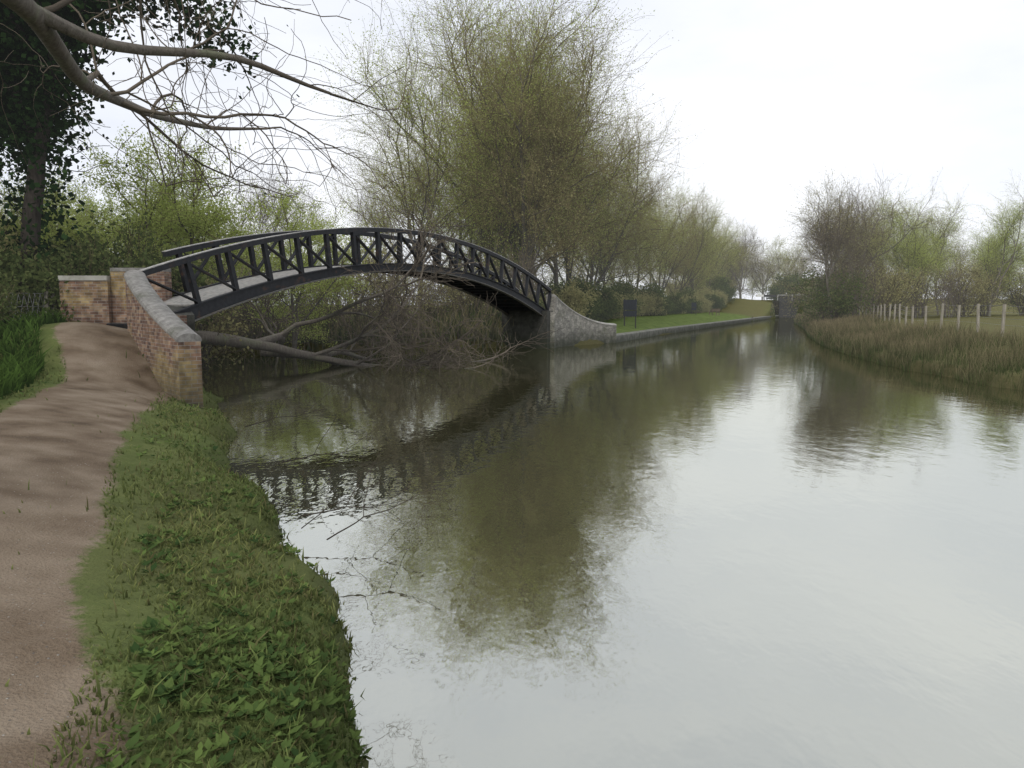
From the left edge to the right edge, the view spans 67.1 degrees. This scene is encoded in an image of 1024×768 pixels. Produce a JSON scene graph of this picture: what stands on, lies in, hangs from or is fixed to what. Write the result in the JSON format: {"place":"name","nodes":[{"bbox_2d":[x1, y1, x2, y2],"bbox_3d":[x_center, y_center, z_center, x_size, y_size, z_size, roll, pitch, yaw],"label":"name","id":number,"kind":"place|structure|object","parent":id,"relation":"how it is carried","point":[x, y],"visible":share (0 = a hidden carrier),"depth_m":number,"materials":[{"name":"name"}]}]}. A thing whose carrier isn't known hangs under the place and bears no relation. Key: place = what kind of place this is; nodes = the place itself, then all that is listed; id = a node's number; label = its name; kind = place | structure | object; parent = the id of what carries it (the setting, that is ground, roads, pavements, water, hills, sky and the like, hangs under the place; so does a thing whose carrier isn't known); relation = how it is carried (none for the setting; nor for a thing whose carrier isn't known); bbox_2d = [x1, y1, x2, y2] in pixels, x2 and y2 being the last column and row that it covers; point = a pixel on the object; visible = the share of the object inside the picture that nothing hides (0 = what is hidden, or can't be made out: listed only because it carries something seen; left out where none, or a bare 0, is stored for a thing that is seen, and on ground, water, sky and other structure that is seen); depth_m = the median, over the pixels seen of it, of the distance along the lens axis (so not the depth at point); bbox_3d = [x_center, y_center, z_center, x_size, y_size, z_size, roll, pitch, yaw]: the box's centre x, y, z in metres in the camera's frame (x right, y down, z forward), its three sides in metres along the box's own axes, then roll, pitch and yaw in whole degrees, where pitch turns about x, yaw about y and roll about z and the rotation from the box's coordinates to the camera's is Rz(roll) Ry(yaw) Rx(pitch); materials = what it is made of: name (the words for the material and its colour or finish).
{"place":"outdoors","nodes":[
{"label":"outdoors","id":0,"kind":"place"},
{"bbox_2d":[0,308,69,398],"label":"verge grass","id":1,"kind":"structure","parent":0,"point":[12,361],"depth_m":15.62,"materials":[{"name":"green plant"}]},
{"bbox_2d":[0,298,1023,767],"bbox_3d":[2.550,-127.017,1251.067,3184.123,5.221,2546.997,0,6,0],"label":"ground","id":2,"kind":"structure","parent":0,"point":[54,588],"depth_m":5.63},
{"bbox_2d":[0,260,41,330],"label":"scrub","id":3,"kind":"object","parent":2,"relation":"on","point":[4,308],"visible":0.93,"depth_m":18.26,"materials":[{"name":"green plant"}]},
{"bbox_2d":[0,228,101,322],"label":"hedge","id":4,"kind":"object","parent":2,"relation":"on","point":[49,275],"visible":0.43,"depth_m":20.96,"materials":[{"name":"green plant"}]},
{"bbox_2d":[0,122,127,187],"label":"ivy clad tree","id":5,"kind":"object","parent":2,"relation":"on","point":[107,137],"visible":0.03,"depth_m":25.90,"materials":[{"name":"green plant"}]},
{"bbox_2d":[0,232,130,312],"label":"scrub","id":6,"kind":"object","parent":2,"relation":"on","point":[90,249],"visible":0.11,"depth_m":22.35,"materials":[{"name":"green plant"}]},
{"bbox_2d":[0,165,137,262],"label":"tree","id":7,"kind":"object","parent":2,"relation":"on","point":[53,229],"visible":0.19,"depth_m":25.40,"materials":[{"name":"green plant"}]},
{"bbox_2d":[0,207,175,279],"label":"scrub","id":8,"kind":"object","parent":2,"relation":"on","point":[131,242],"visible":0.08,"depth_m":24.73,"materials":[{"name":"green plant"}]},
{"bbox_2d":[26,222,151,275],"bbox_3d":[-14.303,-3.043,26.334,6.744,5.012,8.350,3,6,25],"label":"hedge","id":9,"kind":"object","parent":2,"relation":"on","point":[81,235],"visible":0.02,"depth_m":23.76,"materials":[{"name":"green plant"}]},
{"bbox_2d":[59,268,202,408],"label":"brick abutment walls","id":10,"kind":"structure","parent":2,"relation":"on","point":[167,339],"depth_m":16.98,"materials":[{"name":"brick"}]},
{"bbox_2d":[47,174,215,280],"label":"tree","id":11,"kind":"object","parent":2,"relation":"on","point":[96,214],"visible":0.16,"depth_m":34.59,"materials":[{"name":"green plant"}]},
{"bbox_2d":[45,215,223,330],"bbox_3d":[-13.022,-2.846,24.453,6.958,4.866,5.620,3,6,25],"label":"hedge","id":12,"kind":"object","parent":2,"relation":"on","point":[176,268],"visible":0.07,"depth_m":24.06,"materials":[{"name":"green plant"}]},
{"bbox_2d":[0,0,299,274],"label":"ivy clad tree","id":13,"kind":"object","parent":2,"relation":"on","point":[22,119],"visible":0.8,"depth_m":22.32,"materials":[{"name":"green plant"}]},
{"bbox_2d":[75,91,283,360],"bbox_3d":[-12.957,-5.492,30.259,8.843,11.120,6.363,-5,8,-40],"label":"tree","id":14,"kind":"object","parent":2,"relation":"on","point":[197,220],"visible":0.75,"depth_m":29.42,"materials":[{"name":"green plant"}]},
{"bbox_2d":[0,347,366,767],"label":"bank grass","id":15,"kind":"structure","parent":2,"relation":"on","point":[300,660],"depth_m":4.51,"materials":[{"name":"green plant"}]},
{"bbox_2d":[0,380,371,767],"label":"bank weeds","id":16,"kind":"object","parent":2,"relation":"on","point":[224,740],"visible":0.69,"depth_m":3.69,"materials":[{"name":"green plant"}]},
{"bbox_2d":[109,175,262,320],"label":"tree","id":17,"kind":"object","parent":2,"relation":"on","point":[212,272],"visible":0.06,"depth_m":33.81,"materials":[{"name":"green plant"}]},
{"bbox_2d":[0,0,417,220],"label":"overhanging bare tree","id":18,"kind":"object","parent":2,"relation":"on","point":[45,24],"visible":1,"depth_m":12.21,"materials":[{"name":"brown plant"}]},
{"bbox_2d":[169,255,264,370],"bbox_3d":[-10.789,-1.947,26.179,4.646,4.918,5.996,-1,6,-7],"label":"scrub","id":19,"kind":"object","parent":2,"relation":"on","point":[219,328],"visible":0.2,"depth_m":26.41,"materials":[{"name":"green plant"}]},
{"bbox_2d":[223,151,317,309],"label":"bare tree","id":20,"kind":"object","parent":2,"relation":"on","point":[260,210],"visible":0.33,"depth_m":66.89,"materials":[{"name":"green plant"}]},
{"bbox_2d":[263,176,339,301],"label":"bare tree","id":21,"kind":"object","parent":2,"relation":"on","point":[303,215],"visible":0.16,"depth_m":93.92,"materials":[{"name":"green plant"}]},
{"bbox_2d":[236,175,383,349],"bbox_3d":[-9.476,-4.690,34.895,7.378,8.574,8.593,-1,6,-8],"label":"tree","id":22,"kind":"object","parent":2,"relation":"on","point":[275,259],"visible":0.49,"depth_m":34.30,"materials":[{"name":"green plant"}]},
{"bbox_2d":[106,227,551,328],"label":"iron bridge","id":23,"kind":"structure","parent":2,"relation":"on","point":[202,302],"depth_m":24.71,"materials":[{"name":"paint"}]},
{"bbox_2d":[300,262,366,336],"bbox_3d":[-9.290,-4.453,39.712,4.134,4.386,5.336,0,6,0],"label":"scrub","id":24,"kind":"object","parent":2,"relation":"on","point":[335,299],"visible":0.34,"depth_m":38.88,"materials":[{"name":"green plant"}]},
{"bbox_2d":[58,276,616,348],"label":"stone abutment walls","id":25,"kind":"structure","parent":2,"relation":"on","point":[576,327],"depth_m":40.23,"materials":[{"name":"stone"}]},
{"bbox_2d":[314,219,412,320],"bbox_3d":[-8.229,-6.004,43.161,5.890,6.199,7.603,-3,6,-24],"label":"scrub","id":26,"kind":"object","parent":2,"relation":"on","point":[371,262],"visible":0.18,"depth_m":42.43,"materials":[{"name":"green plant"}]},
{"bbox_2d":[205,290,531,350],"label":"bare scrub bushes","id":27,"kind":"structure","parent":2,"relation":"on","point":[485,331],"depth_m":39.80,"materials":[{"name":"plant"}]},
{"bbox_2d":[344,275,414,323],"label":"scrub","id":28,"kind":"object","parent":2,"relation":"on","point":[364,309],"visible":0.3,"depth_m":40.72,"materials":[{"name":"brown plant"}]},
{"bbox_2d":[331,171,441,282],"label":"bare tree","id":29,"kind":"object","parent":2,"relation":"on","point":[362,212],"visible":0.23,"depth_m":78.17,"materials":[{"name":"green plant"}]},
{"bbox_2d":[356,262,422,335],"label":"scrub","id":30,"kind":"object","parent":2,"relation":"on","point":[402,293],"visible":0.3,"depth_m":39.69,"materials":[{"name":"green plant"}]},
{"bbox_2d":[307,4,536,302],"bbox_3d":[-5.319,-14.209,49.933,13.957,21.264,18.238,-5,8,-42],"label":"tall tree","id":31,"kind":"object","parent":2,"relation":"on","point":[420,195],"visible":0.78,"depth_m":49.19,"materials":[{"name":"green plant"}]},
{"bbox_2d":[409,278,463,326],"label":"scrub","id":32,"kind":"object","parent":2,"relation":"on","point":[430,300],"visible":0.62,"depth_m":40.80,"materials":[{"name":"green plant"}]},
{"bbox_2d":[324,26,555,292],"bbox_3d":[-4.453,-16.301,59.735,19.917,23.458,14.796,-2,6,-18],"label":"tall tree","id":33,"kind":"object","parent":2,"relation":"on","point":[469,230],"visible":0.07,"depth_m":59.83,"materials":[{"name":"green plant"}]},
{"bbox_2d":[376,94,563,281],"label":"tall tree","id":34,"kind":"object","parent":2,"relation":"on","point":[456,205],"visible":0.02,"depth_m":69.14,"materials":[{"name":"green plant"}]},
{"bbox_2d":[436,251,507,319],"bbox_3d":[-2.570,-5.303,41.943,4.073,3.771,5.257,-4,7,-32],"label":"scrub","id":35,"kind":"object","parent":2,"relation":"on","point":[464,297],"visible":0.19,"depth_m":41.45,"materials":[{"name":"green plant"}]},
{"bbox_2d":[304,0,654,281],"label":"tall tree","id":36,"kind":"object","parent":2,"relation":"on","point":[474,162],"visible":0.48,"depth_m":47.30,"materials":[{"name":"green plant"}]},
{"bbox_2d":[458,245,530,299],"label":"scrub","id":37,"kind":"object","parent":2,"relation":"on","point":[499,266],"visible":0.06,"depth_m":46.50,"materials":[{"name":"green plant"}]},
{"bbox_2d":[357,0,652,285],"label":"tall tree","id":38,"kind":"object","parent":2,"relation":"on","point":[511,245],"visible":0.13,"depth_m":53.93,"materials":[{"name":"green plant"}]},
{"bbox_2d":[368,0,647,293],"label":"tall tree","id":39,"kind":"object","parent":2,"relation":"on","point":[530,145],"visible":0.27,"depth_m":49.48,"materials":[{"name":"green plant"}]},
{"bbox_2d":[481,243,555,308],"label":"scrub","id":40,"kind":"object","parent":2,"relation":"on","point":[520,274],"visible":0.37,"depth_m":42.18,"materials":[{"name":"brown plant"}]},
{"bbox_2d":[418,87,618,291],"bbox_3d":[1.183,-16.069,65.417,19.541,21.926,14.954,6,8,44],"label":"tall tree","id":41,"kind":"object","parent":2,"relation":"on","point":[542,237],"visible":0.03,"depth_m":64.56,"materials":[{"name":"green plant"}]},
{"bbox_2d":[409,0,682,303],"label":"tall tree","id":42,"kind":"object","parent":2,"relation":"on","point":[544,179],"visible":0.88,"depth_m":45.12,"materials":[{"name":"green plant"}]},
{"bbox_2d":[456,134,640,283],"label":"tall tree","id":43,"kind":"object","parent":2,"relation":"on","point":[572,247],"visible":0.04,"depth_m":76.81,"materials":[{"name":"green plant"}]},
{"bbox_2d":[456,52,656,283],"bbox_3d":[3.589,-16.841,65.680,16.714,23.319,23.226,0,6,2],"label":"tall tree","id":44,"kind":"object","parent":2,"relation":"on","point":[569,269],"visible":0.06,"depth_m":63.32,"materials":[{"name":"green plant"}]},
{"bbox_2d":[441,15,695,286],"bbox_3d":[3.855,-17.537,60.569,21.712,25.773,16.615,2,6,19],"label":"tall tree","id":45,"kind":"object","parent":2,"relation":"on","point":[555,270],"visible":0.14,"depth_m":57.95,"materials":[{"name":"green plant"}]},
{"bbox_2d":[539,276,601,317],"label":"hedge","id":46,"kind":"object","parent":2,"relation":"on","point":[569,298],"visible":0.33,"depth_m":53.79,"materials":[{"name":"green plant"}]},
{"bbox_2d":[542,280,606,320],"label":"hedge","id":47,"kind":"object","parent":2,"relation":"on","point":[558,291],"visible":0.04,"depth_m":56.91,"materials":[{"name":"green plant"}]},
{"bbox_2d":[548,269,604,320],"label":"hedge","id":48,"kind":"object","parent":2,"relation":"on","point":[583,289],"visible":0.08,"depth_m":58.81,"materials":[{"name":"green plant"}]},
{"bbox_2d":[538,177,658,283],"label":"tall tree","id":49,"kind":"object","parent":2,"relation":"on","point":[588,264],"visible":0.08,"depth_m":85.49,"materials":[{"name":"green plant"}]},
{"bbox_2d":[591,281,623,321],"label":"hedge","id":50,"kind":"object","parent":2,"relation":"on","point":[611,309],"visible":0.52,"depth_m":65.30,"materials":[{"name":"green plant"}]},
{"bbox_2d":[557,144,665,290],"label":"tall tree","id":51,"kind":"object","parent":2,"relation":"on","point":[601,269],"visible":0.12,"depth_m":80.62,"materials":[{"name":"green plant"}]},
{"bbox_2d":[546,82,704,304],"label":"tall tree","id":52,"kind":"object","parent":2,"relation":"on","point":[639,208],"visible":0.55,"depth_m":72.34,"materials":[{"name":"green plant"}]},
{"bbox_2d":[605,278,648,316],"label":"hedge","id":53,"kind":"object","parent":2,"relation":"on","point":[621,290],"visible":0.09,"depth_m":74.57,"materials":[{"name":"green plant"}]},
{"bbox_2d":[623,299,636,327],"bbox_3d":[8.595,-5.020,56.271,1.000,2.350,0.092,3,6,25],"label":"information sign","id":54,"kind":"object","parent":2,"relation":"on","point":[629,304],"visible":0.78,"depth_m":56.17,"materials":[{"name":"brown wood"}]},
{"bbox_2d":[611,272,666,313],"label":"hedge","id":55,"kind":"object","parent":2,"relation":"on","point":[655,288],"visible":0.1,"depth_m":86.51,"materials":[{"name":"green plant"}]},
{"bbox_2d":[597,162,715,289],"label":"tall tree","id":56,"kind":"object","parent":2,"relation":"on","point":[638,280],"visible":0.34,"depth_m":88.96,"materials":[{"name":"green plant"}]},
{"bbox_2d":[643,285,676,315],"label":"hedge","id":57,"kind":"object","parent":2,"relation":"on","point":[663,305],"visible":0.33,"depth_m":87.90,"materials":[{"name":"green plant"}]},
{"bbox_2d":[623,176,718,298],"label":"tall tree","id":58,"kind":"object","parent":2,"relation":"on","point":[678,265],"visible":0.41,"depth_m":99.73,"materials":[{"name":"green plant"}]},
{"bbox_2d":[668,291,690,313],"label":"hedge","id":59,"kind":"object","parent":2,"relation":"on","point":[678,305],"visible":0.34,"depth_m":97.30,"materials":[{"name":"green plant"}]},
{"bbox_2d":[631,181,736,296],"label":"tall tree","id":60,"kind":"object","parent":2,"relation":"on","point":[704,245],"visible":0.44,"depth_m":108.73,"materials":[{"name":"green plant"}]},
{"bbox_2d":[674,286,706,313],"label":"hedge","id":61,"kind":"object","parent":2,"relation":"on","point":[692,300],"visible":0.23,"depth_m":104.89,"materials":[{"name":"green plant"}]},
{"bbox_2d":[616,315,778,342],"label":"canal retaining wall","id":62,"kind":"structure","parent":2,"relation":"on","point":[626,336],"depth_m":62.69,"materials":[{"name":"stone"}]},
{"bbox_2d":[667,192,729,294],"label":"tall tree","id":63,"kind":"object","parent":2,"relation":"on","point":[700,277],"visible":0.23,"depth_m":119.07,"materials":[{"name":"green plant"}]},
{"bbox_2d":[689,203,763,288],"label":"tall tree","id":64,"kind":"object","parent":2,"relation":"on","point":[731,254],"visible":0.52,"depth_m":131.79,"materials":[{"name":"green plant"}]},
{"bbox_2d":[698,208,761,283],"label":"tall tree","id":65,"kind":"object","parent":2,"relation":"on","point":[732,251],"visible":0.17,"depth_m":144.39,"materials":[{"name":"green plant"}]},
{"bbox_2d":[713,221,772,297],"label":"tree","id":66,"kind":"object","parent":2,"relation":"on","point":[732,270],"visible":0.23,"depth_m":159.30,"materials":[{"name":"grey plant"}]},
{"bbox_2d":[725,222,766,298],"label":"tree","id":67,"kind":"object","parent":2,"relation":"on","point":[742,268],"visible":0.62,"depth_m":149.46,"materials":[{"name":"green plant"}]},
{"bbox_2d":[737,244,795,299],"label":"tree","id":68,"kind":"object","parent":2,"relation":"on","point":[755,270],"visible":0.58,"depth_m":170.63,"materials":[{"name":"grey plant"}]},
{"bbox_2d":[760,272,800,302],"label":"hedge","id":69,"kind":"object","parent":2,"relation":"on","point":[772,291],"visible":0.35,"depth_m":154.24,"materials":[{"name":"green plant"}]},
{"bbox_2d":[757,232,806,290],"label":"tall tree","id":70,"kind":"object","parent":2,"relation":"on","point":[778,253],"visible":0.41,"depth_m":173.33,"materials":[{"name":"green plant"}]},
{"bbox_2d":[756,293,818,316],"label":"lock gate","id":71,"kind":"structure","parent":2,"relation":"on","point":[782,307],"depth_m":140.89,"materials":[{"name":"grey wood"}]},
{"bbox_2d":[760,253,818,283],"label":"tree","id":72,"kind":"object","parent":2,"relation":"on","point":[790,269],"visible":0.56,"depth_m":159.26,"materials":[{"name":"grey plant"}]},
{"bbox_2d":[786,261,880,324],"bbox_3d":[25.233,-7.014,61.064,7.531,5.402,6.290,4,7,32],"label":"scrub","id":73,"kind":"object","parent":2,"relation":"on","point":[840,302],"visible":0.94,"depth_m":60.44,"materials":[{"name":"green plant"}]},
{"bbox_2d":[783,199,895,314],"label":"bare tree","id":74,"kind":"object","parent":2,"relation":"on","point":[846,255],"visible":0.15,"depth_m":80.62,"materials":[{"name":"grey plant"}]},
{"bbox_2d":[791,198,890,318],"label":"bare tree","id":75,"kind":"object","parent":2,"relation":"on","point":[822,244],"visible":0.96,"depth_m":60.69,"materials":[{"name":"brown plant"}]},
{"bbox_2d":[804,162,903,311],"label":"bare tree","id":76,"kind":"object","parent":2,"relation":"on","point":[858,208],"visible":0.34,"depth_m":76.97,"materials":[{"name":"brown plant"}]},
{"bbox_2d":[763,168,957,319],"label":"bare tree","id":77,"kind":"object","parent":2,"relation":"on","point":[874,248],"visible":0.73,"depth_m":67.96,"materials":[{"name":"brown plant"}]},
{"bbox_2d":[829,249,904,317],"bbox_3d":[27.468,-7.850,62.408,5.143,6.007,6.993,-1,6,-8],"label":"scrub","id":78,"kind":"object","parent":2,"relation":"on","point":[855,297],"visible":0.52,"depth_m":61.52,"materials":[{"name":"grey plant"}]},
{"bbox_2d":[751,302,1023,390],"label":"reed bed","id":79,"kind":"object","parent":2,"relation":"on","point":[867,332],"visible":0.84,"depth_m":28.79,"materials":[{"name":"plant"}]},
{"bbox_2d":[840,255,935,318],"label":"scrub","id":80,"kind":"object","parent":2,"relation":"on","point":[895,288],"visible":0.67,"depth_m":65.90,"materials":[{"name":"green plant"}]},
{"bbox_2d":[806,183,978,315],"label":"bare tree","id":81,"kind":"object","parent":2,"relation":"on","point":[942,236],"visible":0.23,"depth_m":81.90,"materials":[{"name":"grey plant"}]},
{"bbox_2d":[863,260,946,318],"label":"scrub","id":82,"kind":"object","parent":2,"relation":"on","point":[914,291],"visible":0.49,"depth_m":68.85,"materials":[{"name":"brown plant"}]},
{"bbox_2d":[858,176,955,317],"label":"leafy tree","id":83,"kind":"object","parent":2,"relation":"on","point":[906,241],"visible":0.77,"depth_m":72.53,"materials":[{"name":"green plant"}]},
{"bbox_2d":[893,271,948,317],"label":"scrub","id":84,"kind":"object","parent":2,"relation":"on","point":[922,307],"visible":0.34,"depth_m":71.25,"materials":[{"name":"brown plant"}]},
{"bbox_2d":[886,185,972,315],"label":"bare tree","id":85,"kind":"object","parent":2,"relation":"on","point":[938,237],"visible":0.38,"depth_m":81.18,"materials":[{"name":"green plant"}]},
{"bbox_2d":[837,303,1023,335],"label":"field fence","id":86,"kind":"object","parent":2,"relation":"on","point":[1004,312],"visible":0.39,"depth_m":39.19,"materials":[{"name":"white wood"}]},
{"bbox_2d":[898,216,970,314],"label":"bare tree","id":87,"kind":"object","parent":2,"relation":"on","point":[945,258],"visible":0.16,"depth_m":90.54,"materials":[{"name":"green plant"}]},
{"bbox_2d":[919,260,977,317],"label":"scrub","id":88,"kind":"object","parent":2,"relation":"on","point":[949,292],"visible":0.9,"depth_m":71.74,"materials":[{"name":"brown plant"}]},
{"bbox_2d":[918,239,984,297],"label":"tree","id":89,"kind":"object","parent":2,"relation":"on","point":[957,258],"visible":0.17,"depth_m":154.58,"materials":[{"name":"green plant"}]},
{"bbox_2d":[925,256,992,315],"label":"scrub","id":90,"kind":"object","parent":2,"relation":"on","point":[964,286],"visible":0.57,"depth_m":73.83,"materials":[{"name":"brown plant"}]},
{"bbox_2d":[937,266,1020,315],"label":"scrub","id":91,"kind":"object","parent":2,"relation":"on","point":[981,295],"visible":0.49,"depth_m":76.87,"materials":[{"name":"brown plant"}]},
{"bbox_2d":[955,205,1023,312],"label":"bare tree","id":92,"kind":"object","parent":2,"relation":"on","point":[993,252],"visible":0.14,"depth_m":85.75,"materials":[{"name":"green plant"}]},
{"bbox_2d":[957,253,1023,315],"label":"scrub","id":93,"kind":"object","parent":2,"relation":"on","point":[983,309],"visible":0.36,"depth_m":79.44,"materials":[{"name":"brown plant"}]},
{"bbox_2d":[963,168,1023,316],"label":"leafy tree","id":94,"kind":"object","parent":2,"relation":"on","point":[1017,217],"visible":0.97,"depth_m":77.03,"materials":[{"name":"green plant"}]},
{"bbox_2d":[990,263,1023,315],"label":"scrub","id":95,"kind":"object","parent":2,"relation":"on","point":[1017,293],"visible":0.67,"depth_m":79.77,"materials":[{"name":"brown plant"}]},
{"bbox_2d":[0,0,1023,304],"label":"sky","id":96,"kind":"structure","parent":0,"point":[781,92],"materials":[{"name":"white"}]},
{"bbox_2d":[202,317,1023,767],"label":"water","id":97,"kind":"structure","parent":0,"point":[778,543],"depth_m":7.08,"materials":[{"name":"grey liquid"}]},
{"bbox_2d":[302,455,424,523],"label":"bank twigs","id":98,"kind":"object","parent":97,"relation":"on","point":[361,506],"visible":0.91,"depth_m":7.48,"materials":[{"name":"brown wood"}]},
{"bbox_2d":[195,170,561,371],"bbox_3d":[-7.113,-1.575,30.232,16.010,12.988,13.783,3,6,26],"label":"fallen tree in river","id":99,"kind":"object","parent":97,"relation":"on","point":[264,343],"visible":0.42,"depth_m":27.57,"materials":[{"name":"brown plant"}]},
{"bbox_2d":[326,453,438,539],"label":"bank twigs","id":100,"kind":"object","parent":97,"relation":"on","point":[381,511],"visible":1,"depth_m":6.92,"materials":[{"name":"brown wood"}]},
{"bbox_2d":[260,237,531,373],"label":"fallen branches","id":101,"kind":"object","parent":97,"relation":"on","point":[326,357],"visible":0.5,"depth_m":26.90,"materials":[{"name":"brown wood"}]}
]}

